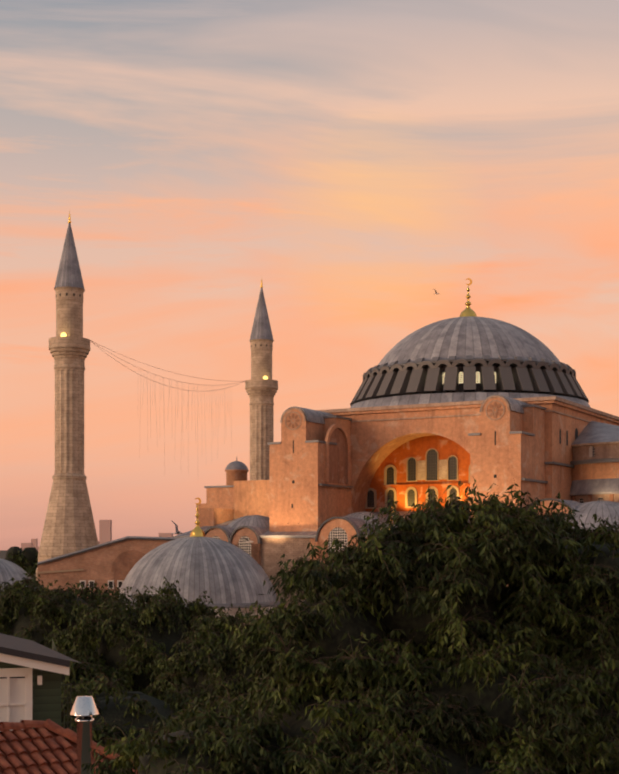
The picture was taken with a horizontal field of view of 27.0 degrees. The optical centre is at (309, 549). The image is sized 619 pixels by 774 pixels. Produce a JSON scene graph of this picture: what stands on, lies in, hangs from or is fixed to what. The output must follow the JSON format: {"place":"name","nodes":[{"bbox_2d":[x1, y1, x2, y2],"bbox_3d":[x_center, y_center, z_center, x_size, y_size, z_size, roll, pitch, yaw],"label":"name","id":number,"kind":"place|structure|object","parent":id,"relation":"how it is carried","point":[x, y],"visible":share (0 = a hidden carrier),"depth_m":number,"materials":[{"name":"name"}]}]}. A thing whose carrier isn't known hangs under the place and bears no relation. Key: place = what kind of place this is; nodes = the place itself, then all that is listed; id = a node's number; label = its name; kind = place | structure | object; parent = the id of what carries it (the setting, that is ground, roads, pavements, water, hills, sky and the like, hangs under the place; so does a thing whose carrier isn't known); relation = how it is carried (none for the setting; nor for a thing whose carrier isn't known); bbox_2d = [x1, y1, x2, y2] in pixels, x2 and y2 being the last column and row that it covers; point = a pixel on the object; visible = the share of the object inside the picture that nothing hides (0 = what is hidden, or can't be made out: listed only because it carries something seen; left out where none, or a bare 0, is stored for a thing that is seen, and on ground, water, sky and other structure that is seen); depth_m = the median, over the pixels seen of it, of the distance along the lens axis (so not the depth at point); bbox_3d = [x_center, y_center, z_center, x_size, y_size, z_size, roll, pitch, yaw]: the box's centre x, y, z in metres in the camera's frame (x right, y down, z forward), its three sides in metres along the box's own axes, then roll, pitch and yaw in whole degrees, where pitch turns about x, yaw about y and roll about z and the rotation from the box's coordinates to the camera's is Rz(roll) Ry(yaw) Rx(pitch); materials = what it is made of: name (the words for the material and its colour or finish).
{"place":"outdoors","nodes":[
{"label":"outdoors","id":0,"kind":"place"},
{"bbox_2d":[5,546,37,578],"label":"tree","id":1,"kind":"object","parent":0,"point":[29,555],"depth_m":229.69,"materials":[{"name":"green plant"}]},
{"bbox_2d":[0,633,80,731],"bbox_3d":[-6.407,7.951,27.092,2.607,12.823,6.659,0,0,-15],"label":"green house","id":2,"kind":"structure","parent":0,"point":[31,671],"depth_m":24.37,"materials":[{"name":"green wood"}]},
{"bbox_2d":[0,719,138,773],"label":"tile roof","id":3,"kind":"structure","parent":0,"point":[49,748],"depth_m":20.45,"materials":[{"name":"tile"}]},
{"bbox_2d":[70,696,98,773],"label":"chimney pipe","id":4,"kind":"object","parent":3,"relation":"attached to","point":[84,709],"visible":0.98,"depth_m":17.97,"materials":[{"name":"silver metal"}]},
{"bbox_2d":[21,520,172,551],"bbox_3d":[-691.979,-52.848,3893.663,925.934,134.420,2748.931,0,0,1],"label":"distant buildings","id":5,"kind":"structure","parent":0,"point":[105,531],"depth_m":5218.23,"materials":[{"name":"pink"}]},
{"bbox_2d":[0,563,268,757],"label":"tree","id":6,"kind":"object","parent":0,"point":[169,667],"depth_m":49.51,"materials":[{"name":"green plant"}]},
{"bbox_2d":[171,521,182,533],"bbox_3d":[-6.110,-0.888,60.069,0.642,0.407,1.300,0,25,-19],"label":"seagull","id":7,"kind":"object","parent":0,"point":[177,531],"visible":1,"depth_m":60.17,"materials":[{"name":"grey"}]},
{"bbox_2d":[0,550,614,679],"bbox_3d":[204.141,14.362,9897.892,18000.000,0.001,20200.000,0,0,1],"label":"ground","id":8,"kind":"structure","parent":0,"point":[2,554],"depth_m":3697.47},
{"bbox_2d":[0,558,31,591],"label":"tomb","id":9,"kind":"object","parent":8,"relation":"on","point":[9,570],"visible":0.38,"depth_m":148.30,"materials":[{"name":"grey metal"}]},
{"bbox_2d":[61,683,70,738],"bbox_3d":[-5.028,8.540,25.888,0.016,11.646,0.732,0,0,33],"label":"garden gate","id":10,"kind":"structure","parent":8,"relation":"on","point":[64,698],"depth_m":26.08,"materials":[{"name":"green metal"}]},
{"bbox_2d":[36,210,98,579],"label":"minaret","id":11,"kind":"object","parent":8,"relation":"on","point":[69,525],"visible":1,"depth_m":213.65,"materials":[{"name":"stone"}]},
{"bbox_2d":[37,536,178,598],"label":"brick hall","id":12,"kind":"structure","parent":8,"relation":"on","point":[113,562],"depth_m":186.65,"materials":[{"name":"brown brick"}]},
{"bbox_2d":[119,537,279,626],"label":"dome","id":13,"kind":"structure","parent":8,"relation":"on","point":[225,574],"depth_m":158.45,"materials":[{"name":"grey metal"}]},
{"bbox_2d":[190,498,204,536],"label":"finial","id":14,"kind":"object","parent":13,"relation":"on","point":[197,531],"visible":0.94,"depth_m":165.03,"materials":[{"name":"gold metal"}]},
{"bbox_2d":[245,278,277,479],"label":"minaret","id":15,"kind":"object","parent":8,"relation":"on","point":[261,387],"visible":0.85,"depth_m":267.02,"materials":[{"name":"stone"}]},
{"bbox_2d":[90,340,244,457],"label":"string lights","id":16,"kind":"object","parent":15,"relation":"attached to","point":[178,400],"visible":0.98,"depth_m":242.05,"materials":[{"name":"beige"}]},
{"bbox_2d":[82,475,618,773],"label":"tree","id":17,"kind":"object","parent":8,"relation":"on","point":[308,585],"depth_m":14.12,"materials":[{"name":"green plant"}]},
{"bbox_2d":[173,394,618,609],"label":"mosque building","id":18,"kind":"structure","parent":8,"relation":"on","point":[404,456],"depth_m":208.34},
{"bbox_2d":[196,457,268,526],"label":"side building","id":19,"kind":"structure","parent":18,"relation":"attached to","point":[237,495],"depth_m":227.57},
{"bbox_2d":[227,515,268,530],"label":"vaulted roof","id":20,"kind":"structure","parent":18,"relation":"attached to","point":[256,520],"depth_m":214.14,"materials":[{"name":"grey metal"}]},
{"bbox_2d":[324,424,349,484],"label":"arched niche","id":21,"kind":"object","parent":18,"relation":"attached to","point":[337,464],"visible":1,"depth_m":212.16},
{"bbox_2d":[344,512,388,527],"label":"vaulted roof","id":22,"kind":"structure","parent":18,"relation":"attached to","point":[358,515],"depth_m":205.87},
{"bbox_2d":[350,355,590,407],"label":"dome drum","id":23,"kind":"object","parent":18,"relation":"attached to","point":[440,381],"visible":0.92,"depth_m":212.53,"materials":[{"name":"grey stone"}]},
{"bbox_2d":[372,316,566,370],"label":"dome","id":24,"kind":"structure","parent":23,"relation":"on","point":[463,337],"depth_m":217.32,"materials":[{"name":"grey metal"}]},
{"bbox_2d":[460,278,476,316],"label":"finial","id":25,"kind":"object","parent":24,"relation":"on","point":[468,311],"visible":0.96,"depth_m":229.01,"materials":[{"name":"gold metal"}]},
{"bbox_2d":[565,501,618,532],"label":"small dome","id":26,"kind":"structure","parent":18,"relation":"attached to","point":[602,509],"depth_m":180.87,"materials":[{"name":"grey metal"}]},
{"bbox_2d":[570,421,618,533],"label":"semi-dome apse","id":27,"kind":"structure","parent":18,"relation":"attached to","point":[595,463],"depth_m":204.37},
{"bbox_2d":[0,0,618,549],"label":"sky","id":28,"kind":"structure","parent":0,"point":[361,160],"materials":[{"name":"orange"}]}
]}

